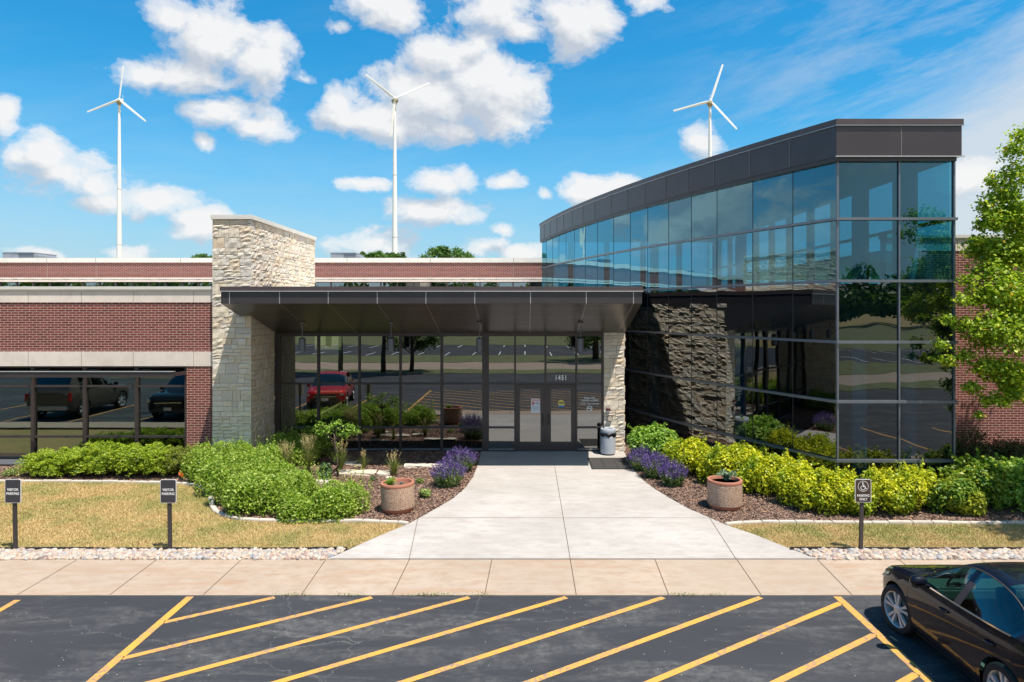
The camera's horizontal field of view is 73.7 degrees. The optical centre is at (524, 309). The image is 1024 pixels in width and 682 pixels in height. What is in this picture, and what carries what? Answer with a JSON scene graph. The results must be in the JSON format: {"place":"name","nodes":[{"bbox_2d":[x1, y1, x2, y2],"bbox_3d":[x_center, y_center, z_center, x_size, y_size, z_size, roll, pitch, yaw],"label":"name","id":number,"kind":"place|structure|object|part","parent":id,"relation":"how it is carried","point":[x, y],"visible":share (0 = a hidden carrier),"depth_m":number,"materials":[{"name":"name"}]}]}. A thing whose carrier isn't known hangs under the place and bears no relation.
{"place":"outdoors","nodes":[
{"label":"outdoors","id":0,"kind":"place"},
{"bbox_2d":[0,481,405,548],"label":"lawn","id":1,"kind":"structure","parent":0,"point":[207,528],"depth_m":14.23,"materials":[{"name":"beige plant"}]},
{"bbox_2d":[0,479,408,524],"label":"garden edging","id":2,"kind":"object","parent":1,"relation":"on","point":[213,507],"visible":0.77,"depth_m":14.93,"materials":[{"name":"concrete"}]},
{"bbox_2d":[0,450,480,523],"bbox_3d":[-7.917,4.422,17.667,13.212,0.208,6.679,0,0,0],"label":"mulch","id":3,"kind":"object","parent":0,"point":[331,459],"visible":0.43,"depth_m":17.96,"materials":[{"name":"brown wood"}]},
{"bbox_2d":[0,467,19,476],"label":"shrub","id":4,"kind":"object","parent":3,"relation":"on","point":[12,470],"visible":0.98,"depth_m":18.05,"materials":[{"name":"green plant"}]},
{"bbox_2d":[14,446,89,476],"bbox_3d":[-12.428,4.069,18.189,2.176,0.800,1.279,0,0,0],"label":"juniper","id":5,"kind":"object","parent":3,"relation":"on","point":[44,462],"visible":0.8,"depth_m":17.91,"materials":[{"name":"green plant"}]},
{"bbox_2d":[62,440,130,474],"bbox_3d":[-11.313,3.979,18.243,2.110,0.975,1.285,0,0,0],"label":"juniper","id":6,"kind":"object","parent":3,"relation":"on","point":[95,455],"visible":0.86,"depth_m":17.93,"materials":[{"name":"green plant"}]},
{"bbox_2d":[103,441,180,476],"bbox_3d":[-10.143,3.981,18.210,2.111,0.978,1.270,0,0,0],"label":"juniper","id":7,"kind":"object","parent":3,"relation":"on","point":[140,460],"visible":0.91,"depth_m":17.91,"materials":[{"name":"green plant"}]},
{"bbox_2d":[151,443,210,476],"bbox_3d":[-9.099,4.034,18.301,1.701,0.864,1.299,0,0,0],"label":"juniper","id":8,"kind":"object","parent":3,"relation":"on","point":[174,466],"visible":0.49,"depth_m":17.99,"materials":[{"name":"green plant"}]},
{"bbox_2d":[210,215,316,454],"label":"stone tower","id":9,"kind":"structure","parent":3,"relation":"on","point":[250,250],"depth_m":19.19,"materials":[{"name":"beige stone"}]},
{"bbox_2d":[179,423,372,524],"bbox_3d":[-6.431,3.956,17.037,4.061,1.142,6.900,0,0,-25],"label":"ground cover","id":10,"kind":"object","parent":3,"relation":"on","point":[241,474],"visible":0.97,"depth_m":15.51,"materials":[{"name":"green plant"}]},
{"bbox_2d":[277,439,293,463],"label":"ornamental grass","id":11,"kind":"object","parent":3,"relation":"on","point":[285,451],"depth_m":17.85,"materials":[{"name":"green plant"}]},
{"bbox_2d":[298,434,318,470],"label":"ornamental grass","id":12,"kind":"object","parent":3,"relation":"on","point":[307,458],"depth_m":18.47,"materials":[{"name":"green plant"}]},
{"bbox_2d":[316,479,330,484],"bbox_3d":[-5.159,4.415,17.483,0.456,0.089,0.299,0,0,0],"label":"garden rock","id":13,"kind":"object","parent":3,"relation":"on","point":[321,481],"visible":0.25,"depth_m":17.39,"materials":[{"name":"stone"}]},
{"bbox_2d":[317,462,332,478],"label":"hosta","id":14,"kind":"object","parent":3,"relation":"on","point":[327,470],"visible":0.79,"depth_m":17.65,"materials":[{"name":"green plant"}]},
{"bbox_2d":[311,418,361,476],"bbox_3d":[-4.969,3.678,18.123,1.395,1.594,0.770,0,0,0],"label":"young tree","id":15,"kind":"object","parent":3,"relation":"on","point":[345,434],"visible":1,"depth_m":18.05,"materials":[{"name":"green plant"}]},
{"bbox_2d":[332,438,351,469],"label":"ornamental grass","id":16,"kind":"object","parent":3,"relation":"on","point":[341,461],"depth_m":18.57,"materials":[{"name":"green plant"}]},
{"bbox_2d":[344,461,356,465],"bbox_3d":[-4.953,4.369,19.360,0.308,0.099,0.320,0,0,0],"label":"garden rock","id":17,"kind":"object","parent":3,"relation":"on","point":[350,463],"visible":0.9,"depth_m":19.23,"materials":[{"name":"stone"}]},
{"bbox_2d":[334,469,376,475],"bbox_3d":[-4.542,4.392,18.352,1.100,0.100,0.422,0,0,0],"label":"garden rock","id":18,"kind":"object","parent":3,"relation":"on","point":[366,472],"visible":0.81,"depth_m":18.21,"materials":[{"name":"stone"}]},
{"bbox_2d":[358,448,369,468],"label":"ornamental grass","id":19,"kind":"object","parent":3,"relation":"on","point":[364,459],"depth_m":18.89,"materials":[{"name":"green plant"}]},
{"bbox_2d":[376,470,391,476],"bbox_3d":[-3.762,4.385,18.224,0.355,0.119,0.361,0,0,0],"label":"garden rock","id":20,"kind":"object","parent":3,"relation":"on","point":[383,473],"visible":0.95,"depth_m":18.08,"materials":[{"name":"stone"}]},
{"bbox_2d":[382,449,402,475],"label":"ornamental grass","id":21,"kind":"object","parent":3,"relation":"on","point":[392,466],"depth_m":18.17,"materials":[{"name":"green plant"}]},
{"bbox_2d":[380,478,414,514],"bbox_3d":[-2.836,4.169,15.220,0.746,0.655,0.746,-2,0,0],"label":"planter","id":22,"kind":"object","parent":3,"relation":"on","point":[397,498],"visible":0.93,"depth_m":14.92,"materials":[{"name":"concrete"}]},
{"bbox_2d":[383,477,396,484],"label":"potted plant","id":23,"kind":"object","parent":22,"relation":"on","point":[390,481],"visible":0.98,"depth_m":15.14,"materials":[{"name":"green plant"}]},
{"bbox_2d":[404,463,426,468],"bbox_3d":[-3.080,4.376,19.114,0.609,0.098,0.384,0,0,0],"label":"garden rock","id":24,"kind":"object","parent":3,"relation":"on","point":[414,465],"visible":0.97,"depth_m":18.97,"materials":[{"name":"stone"}]},
{"bbox_2d":[416,478,423,483],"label":"hosta","id":25,"kind":"object","parent":3,"relation":"on","point":[420,481],"visible":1,"depth_m":17.38,"materials":[{"name":"green plant"}]},
{"bbox_2d":[419,489,430,498],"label":"hosta","id":26,"kind":"object","parent":3,"relation":"on","point":[425,493],"visible":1,"depth_m":16.13,"materials":[{"name":"green plant"}]},
{"bbox_2d":[425,463,442,468],"bbox_3d":[-2.553,4.375,19.104,0.495,0.100,0.361,0,0,0],"label":"garden rock","id":27,"kind":"object","parent":3,"relation":"on","point":[429,465],"visible":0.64,"depth_m":18.97,"materials":[{"name":"stone"}]},
{"bbox_2d":[429,457,467,487],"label":"lavender","id":28,"kind":"object","parent":3,"relation":"on","point":[448,475],"visible":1,"depth_m":17.05,"materials":[{"name":"purple plant"}]},
{"bbox_2d":[443,445,478,471],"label":"lavender","id":29,"kind":"object","parent":3,"relation":"on","point":[465,458],"visible":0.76,"depth_m":18.56,"materials":[{"name":"purple plant"}]},
{"bbox_2d":[0,596,975,681],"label":"parking lot","id":30,"kind":"structure","parent":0,"point":[451,639],"depth_m":9.48,"materials":[{"name":"grey asphalt"}]},
{"bbox_2d":[408,591,456,595],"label":"weed","id":31,"kind":"object","parent":30,"relation":"on","point":[432,594],"visible":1,"depth_m":10.95,"materials":[{"name":"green plant"}]},
{"bbox_2d":[632,591,705,595],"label":"weed","id":32,"kind":"object","parent":30,"relation":"on","point":[678,593],"visible":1,"depth_m":10.96,"materials":[{"name":"green plant"}]},
{"bbox_2d":[881,562,1023,681],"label":"parked car","id":33,"kind":"object","parent":30,"relation":"on","point":[968,619],"visible":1,"depth_m":8.31,"materials":[{"name":"black paint"}]},
{"bbox_3d":[5.455,3.430,8.830,0.294,0.457,0.780,0,0,0],"label":"side window","id":34,"kind":"part","parent":33,"relation":"part of","materials":[{"name":"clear glass"}]},
{"bbox_3d":[5.457,3.409,7.880,0.297,0.434,0.920,0,0,0],"label":"side window","id":35,"kind":"part","parent":33,"relation":"part of","materials":[{"name":"blue glass"}]},
{"bbox_3d":[6.170,3.339,7.620,1.312,0.329,0.600,0,0,0],"label":"rear window","id":36,"kind":"part","parent":33,"relation":"part of","materials":[{"name":"blue glass"}]},
{"bbox_2d":[0,559,1023,595],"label":"sidewalk","id":37,"kind":"structure","parent":0,"point":[492,577],"depth_m":11.65,"materials":[{"name":"beige concrete"}]},
{"bbox_2d":[0,0,1023,257],"label":"sky","id":38,"kind":"structure","parent":0,"point":[529,112],"materials":[{"name":"blue"}]},
{"bbox_2d":[329,451,815,558],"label":"entrance walk","id":39,"kind":"structure","parent":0,"point":[533,505],"depth_m":14.37,"materials":[{"name":"concrete"}]},
{"bbox_2d":[274,333,625,451],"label":"entrance block","id":40,"kind":"structure","parent":39,"relation":"on","point":[426,392],"depth_m":21.02,"materials":[{"name":"brown metal"}]},
{"bbox_2d":[219,286,642,332],"bbox_3d":[-2.452,0.068,21.628,11.102,1.343,7.545,0,0,0],"label":"entrance canopy","id":41,"kind":"object","parent":40,"relation":"attached to","point":[449,309],"visible":1,"depth_m":18.35,"materials":[{"name":"brown metal"}]},
{"bbox_2d":[299,322,305,351],"bbox_3d":[-6.430,0.786,19.700,0.192,0.845,0.192,0,0,0],"label":"pendant light","id":42,"kind":"object","parent":41,"relation":"hanging from","point":[302,344],"visible":1,"depth_m":19.63,"materials":[{"name":"metal"}]},
{"bbox_2d":[388,322,393,351],"bbox_3d":[-3.868,0.786,19.700,0.192,0.845,0.192,0,0,0],"label":"pendant light","id":43,"kind":"object","parent":41,"relation":"hanging from","point":[390,344],"visible":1,"depth_m":19.62,"materials":[{"name":"grey plastic"}]},
{"bbox_2d":[476,322,482,351],"bbox_3d":[-1.313,0.786,19.700,0.192,0.845,0.192,0,0,0],"label":"pendant light","id":44,"kind":"object","parent":41,"relation":"hanging from","point":[479,344],"visible":1,"depth_m":19.63,"materials":[{"name":"grey metal"}]},
{"bbox_2d":[577,322,583,351],"bbox_3d":[1.602,0.786,19.700,0.192,0.845,0.192,0,0,0],"label":"pendant light","id":45,"kind":"object","parent":41,"relation":"hanging from","point":[580,344],"visible":1,"depth_m":19.63,"materials":[{"name":"white plastic"}]},
{"bbox_2d":[274,334,603,451],"bbox_3d":[-2.638,2.585,21.023,10.108,3.650,0.135,0,0,0],"label":"window frame","id":46,"kind":"structure","parent":40,"relation":"in","point":[485,383],"depth_m":20.96,"materials":[{"name":"brown metal"}]},
{"bbox_2d":[516,385,544,450],"bbox_3d":[0.178,3.330,20.921,0.895,2.039,0.148,0,0,0],"label":"door","id":47,"kind":"structure","parent":40,"relation":"in","point":[530,427],"depth_m":20.98,"materials":[{"name":"glass"}]},
{"bbox_2d":[531,399,539,412],"bbox_3d":[0.325,2.958,20.970,0.280,0.438,0.008,0,0,0],"label":"notice","id":48,"kind":"object","parent":40,"relation":"attached to","point":[535,405],"visible":1,"depth_m":20.97,"materials":[{"name":"paper"}]},
{"bbox_2d":[546,385,574,450],"bbox_3d":[1.090,3.330,20.921,0.907,2.039,0.148,0,0,0],"label":"door","id":49,"kind":"structure","parent":40,"relation":"in","point":[560,421],"depth_m":20.98,"materials":[{"name":"clear glass"}]},
{"bbox_2d":[558,400,563,406],"bbox_3d":[1.115,2.888,20.971,0.180,0.223,0.002,0,0,0],"label":"notice","id":50,"kind":"object","parent":40,"relation":"attached to","point":[560,403],"visible":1,"depth_m":20.97,"materials":[{"name":"yellow paper"}]},
{"bbox_2d":[599,426,603,453],"bbox_3d":[2.330,3.950,20.740,0.180,0.830,0.180,0,0,0],"label":"ash post","id":51,"kind":"object","parent":39,"relation":"on","point":[599,438],"visible":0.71,"depth_m":20.72,"materials":[{"name":"black plastic"}]},
{"bbox_2d":[600,427,615,454],"bbox_3d":[2.510,3.973,20.612,0.510,0.790,0.511,0,0,0],"label":"litter bin","id":52,"kind":"object","parent":39,"relation":"on","point":[607,440],"visible":1,"depth_m":20.43,"materials":[{"name":"grey plastic"}]},
{"bbox_2d":[588,458,631,468],"bbox_3d":[2.401,4.386,19.471,1.125,0.043,1.312,0,0,0],"label":"door mat","id":53,"kind":"object","parent":39,"relation":"on","point":[608,463],"depth_m":19.41,"materials":[{"name":"rubber"}]},
{"bbox_2d":[539,119,964,482],"bbox_3d":[5.541,0.056,26.520,9.604,9.088,20.960,0,0,0],"label":"glass atrium","id":54,"kind":"object","parent":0,"point":[799,289],"visible":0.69,"depth_m":17.26,"materials":[{"name":"glass"}]},
{"bbox_2d":[624,432,1023,523],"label":"mulch bed","id":55,"kind":"object","parent":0,"point":[796,514],"visible":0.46,"depth_m":15.26,"materials":[{"name":"brown wood"}]},
{"bbox_2d":[627,444,655,470],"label":"lavender","id":56,"kind":"object","parent":55,"relation":"on","point":[636,462],"visible":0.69,"depth_m":18.67,"materials":[{"name":"purple plant"}]},
{"bbox_2d":[626,421,678,458],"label":"shrub","id":57,"kind":"object","parent":55,"relation":"on","point":[650,437],"visible":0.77,"depth_m":19.19,"materials":[{"name":"green plant"}]},
{"bbox_2d":[639,449,672,478],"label":"lavender","id":58,"kind":"object","parent":55,"relation":"on","point":[650,468],"visible":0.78,"depth_m":17.87,"materials":[{"name":"purple plant"}]},
{"bbox_2d":[656,459,688,486],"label":"lavender","id":59,"kind":"object","parent":55,"relation":"on","point":[673,475],"visible":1,"depth_m":17.12,"materials":[{"name":"purple plant"}]},
{"bbox_2d":[661,433,713,475],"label":"shrub","id":60,"kind":"object","parent":55,"relation":"on","point":[687,453],"visible":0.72,"depth_m":18.20,"materials":[{"name":"yellow plant"}]},
{"bbox_2d":[694,441,749,483],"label":"shrub","id":61,"kind":"object","parent":55,"relation":"on","point":[725,459],"visible":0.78,"depth_m":17.13,"materials":[{"name":"yellow plant"}]},
{"bbox_2d":[707,475,742,511],"bbox_3d":[4.522,4.164,15.450,0.776,0.655,0.776,0,0,0],"label":"planter","id":62,"kind":"object","parent":55,"relation":"on","point":[724,495],"visible":0.91,"depth_m":15.14,"materials":[{"name":"concrete"}]},
{"bbox_2d":[716,468,736,480],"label":"potted plant","id":63,"kind":"object","parent":62,"relation":"on","point":[726,476],"visible":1,"depth_m":15.44,"materials":[{"name":"green plant"}]},
{"bbox_2d":[726,440,766,476],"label":"shrub","id":64,"kind":"object","parent":55,"relation":"on","point":[750,449],"visible":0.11,"depth_m":17.55,"materials":[{"name":"yellow plant"}]},
{"bbox_2d":[736,449,791,495],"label":"shrub","id":65,"kind":"object","parent":55,"relation":"on","point":[752,471],"visible":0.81,"depth_m":16.43,"materials":[{"name":"yellow plant"}]},
{"bbox_2d":[759,448,813,493],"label":"shrub","id":66,"kind":"object","parent":55,"relation":"on","point":[788,458],"visible":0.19,"depth_m":16.52,"materials":[{"name":"yellow plant"}]},
{"bbox_2d":[771,459,832,510],"bbox_3d":[6.361,3.994,15.586,1.304,1.060,1.476,0,0,26],"label":"shrub","id":67,"kind":"object","parent":55,"relation":"on","point":[786,481],"visible":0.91,"depth_m":15.44,"materials":[{"name":"green plant"}]},
{"bbox_2d":[794,459,855,515],"bbox_3d":[6.745,3.978,15.275,1.391,1.106,1.259,0,0,35],"label":"shrub","id":68,"kind":"object","parent":55,"relation":"on","point":[828,487],"visible":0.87,"depth_m":14.98,"materials":[{"name":"yellow plant"}]},
{"bbox_2d":[824,468,878,516],"bbox_3d":[7.093,4.044,15.086,0.994,0.978,1.120,0,0,-33],"label":"shrub","id":69,"kind":"object","parent":55,"relation":"on","point":[852,506],"visible":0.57,"depth_m":14.84,"materials":[{"name":"yellow plant"}]},
{"bbox_2d":[860,463,915,514],"bbox_3d":[8.025,3.993,15.183,1.196,1.077,1.217,0,0,33],"label":"shrub","id":70,"kind":"object","parent":55,"relation":"on","point":[890,488],"visible":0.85,"depth_m":14.91,"materials":[{"name":"yellow plant"}]},
{"bbox_2d":[879,458,938,515],"bbox_3d":[8.718,3.949,15.341,1.367,1.165,1.290,0,0,0],"label":"shrub","id":71,"kind":"object","parent":55,"relation":"on","point":[921,480],"visible":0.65,"depth_m":15.02,"materials":[{"name":"yellow plant"}]},
{"bbox_2d":[923,466,987,515],"bbox_3d":[9.528,4.006,15.178,1.269,1.053,1.088,0,0,25],"label":"shrub","id":72,"kind":"object","parent":55,"relation":"on","point":[956,494],"visible":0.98,"depth_m":14.88,"materials":[{"name":"green plant"}]},
{"bbox_2d":[927,122,1023,419],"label":"leafy tree","id":73,"kind":"object","parent":55,"relation":"on","point":[1004,294],"visible":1,"depth_m":15.66,"materials":[{"name":"green plant"}]},
{"bbox_2d":[936,447,1015,506],"bbox_3d":[10.355,3.882,15.748,1.541,1.280,1.501,0,0,23],"label":"shrub","id":74,"kind":"object","parent":55,"relation":"on","point":[987,479],"visible":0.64,"depth_m":15.28,"materials":[{"name":"green plant"}]},
{"bbox_2d":[956,426,1019,463],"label":"shrub","id":75,"kind":"object","parent":55,"relation":"on","point":[962,450],"visible":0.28,"depth_m":17.68,"materials":[{"name":"green plant"}]},
{"bbox_2d":[964,433,1023,464],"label":"shrub","id":76,"kind":"object","parent":55,"relation":"on","point":[1012,449],"visible":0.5,"depth_m":17.46,"materials":[{"name":"green plant"}]},
{"bbox_2d":[985,452,1023,511],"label":"shrub","id":77,"kind":"object","parent":55,"relation":"on","point":[1017,498],"visible":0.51,"depth_m":15.14,"materials":[{"name":"green plant"}]},
{"bbox_2d":[728,522,1023,549],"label":"lawn","id":78,"kind":"structure","parent":0,"point":[919,541],"depth_m":13.70,"materials":[{"name":"plant"}]},
{"bbox_2d":[724,520,1023,525],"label":"garden edging","id":79,"kind":"object","parent":78,"relation":"on","point":[941,522],"visible":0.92,"depth_m":14.38,"materials":[{"name":"concrete"}]},
{"bbox_2d":[790,547,1022,549],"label":"lawn edging","id":80,"kind":"object","parent":78,"relation":"on","point":[900,548],"visible":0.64,"depth_m":12.89,"materials":[{"name":"black stone"}]},
{"label":"ground","id":81,"kind":"structure","parent":0,"visible":0},
{"bbox_2d":[0,286,213,465],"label":"brick wing","id":82,"kind":"structure","parent":81,"relation":"on","point":[80,366],"depth_m":19.30,"materials":[{"name":"red brick"}]},
{"bbox_2d":[0,366,35,458],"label":"window","id":83,"kind":"structure","parent":82,"relation":"in","point":[17,395],"depth_m":19.40,"materials":[{"name":"glass"}]},
{"bbox_2d":[34,366,86,453],"bbox_3d":[-13.172,2.921,19.395,1.470,2.642,0.130,0,0,0],"label":"window","id":84,"kind":"structure","parent":82,"relation":"in","point":[61,403],"depth_m":19.40,"materials":[{"name":"clear glass"}]},
{"bbox_2d":[86,366,138,451],"bbox_3d":[-11.702,2.921,19.395,1.470,2.642,0.130,0,0,0],"label":"window","id":85,"kind":"structure","parent":82,"relation":"in","point":[112,403],"depth_m":19.40,"materials":[{"name":"glass"}]},
{"bbox_2d":[138,366,185,450],"bbox_3d":[-10.280,2.921,19.395,1.373,2.642,0.130,0,0,0],"label":"window","id":86,"kind":"structure","parent":82,"relation":"in","point":[162,401],"depth_m":19.40,"materials":[{"name":"glass"}]},
{"bbox_2d":[0,258,541,285],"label":"block","id":87,"kind":"structure","parent":82,"relation":"on","point":[328,271],"depth_m":37.50,"materials":[{"name":"red brick"}]},
{"bbox_2d":[2,252,57,257],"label":"rooftop unit","id":88,"kind":"object","parent":87,"relation":"on","point":[22,255],"visible":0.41,"depth_m":43.02,"materials":[{"name":"grey metal"}]},
{"bbox_2d":[0,282,529,285],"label":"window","id":89,"kind":"structure","parent":87,"relation":"in","point":[16,283],"depth_m":37.52,"materials":[{"name":"brown metal"}]},
{"bbox_2d":[330,252,364,257],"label":"rooftop unit","id":90,"kind":"object","parent":87,"relation":"on","point":[345,255],"visible":0.41,"depth_m":43.02,"materials":[{"name":"grey metal"}]},
{"bbox_2d":[87,66,145,257],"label":"wind turbine","id":91,"kind":"object","parent":81,"relation":"on","point":[119,101],"visible":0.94,"depth_m":189.54,"materials":[{"name":"metal"}]},
{"bbox_2d":[191,253,211,257],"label":"distant tree","id":92,"kind":"object","parent":81,"relation":"on","point":[203,255],"visible":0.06,"depth_m":74.29,"materials":[{"name":"green plant"}]},
{"bbox_2d":[360,250,392,257],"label":"distant tree","id":93,"kind":"object","parent":81,"relation":"on","point":[379,254],"visible":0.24,"depth_m":79.49,"materials":[{"name":"green plant"}]},
{"bbox_2d":[385,252,406,257],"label":"distant tree","id":94,"kind":"object","parent":81,"relation":"on","point":[396,255],"visible":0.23,"depth_m":81.80,"materials":[{"name":"green plant"}]},
{"bbox_2d":[365,74,429,252],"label":"wind turbine","id":95,"kind":"object","parent":81,"relation":"on","point":[394,100],"visible":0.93,"depth_m":169.50,"materials":[{"name":"metal"}]},
{"bbox_2d":[418,245,474,257],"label":"distant tree","id":96,"kind":"object","parent":81,"relation":"on","point":[441,251],"visible":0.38,"depth_m":73.95,"materials":[{"name":"green plant"}]},
{"bbox_2d":[673,64,736,156],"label":"wind turbine","id":97,"kind":"object","parent":81,"relation":"on","point":[709,102],"visible":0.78,"depth_m":168.51,"materials":[{"name":"metal"}]},
{"bbox_2d":[956,235,1023,446],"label":"brick wing","id":98,"kind":"structure","parent":81,"relation":"on","point":[1006,424],"depth_m":19.30,"materials":[{"name":"red brick"}]},
{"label":"gravel bed","id":99,"kind":"structure","parent":0,"visible":0},
{"bbox_2d":[5,478,20,548],"bbox_3d":[-9.630,3.895,12.859,0.305,1.428,0.062,0,0,0],"label":"parking sign","id":100,"kind":"object","parent":99,"relation":"on","point":[13,491],"visible":1,"depth_m":12.83,"materials":[{"name":"brown metal"}]},
{"bbox_2d":[160,478,176,548],"bbox_3d":[-6.709,3.897,12.859,0.305,1.424,0.062,0,0,0],"label":"parking sign","id":101,"kind":"object","parent":99,"relation":"on","point":[168,491],"visible":1,"depth_m":12.83,"materials":[{"name":"brown metal"}]},
{"bbox_2d":[0,546,345,559],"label":"river stones","id":102,"kind":"object","parent":99,"relation":"on","point":[152,553],"visible":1,"depth_m":12.59,"materials":[{"name":"beige gravel"}]},
{"bbox_2d":[0,547,347,550],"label":"lawn edging","id":103,"kind":"object","parent":99,"relation":"on","point":[177,548],"visible":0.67,"depth_m":12.89,"materials":[{"name":"grey concrete"}]},
{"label":"gravel bed","id":104,"kind":"structure","parent":0,"visible":0},
{"bbox_2d":[855,478,870,548],"bbox_3d":[6.359,3.895,12.859,0.305,1.427,0.062,0,0,0],"label":"parking sign","id":105,"kind":"object","parent":104,"relation":"on","point":[862,490],"visible":0.96,"depth_m":12.83,"materials":[{"name":"brown metal"}]},
{"bbox_2d":[793,547,1023,559],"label":"river stones","id":106,"kind":"object","parent":104,"relation":"on","point":[913,553],"visible":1,"depth_m":12.59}
]}

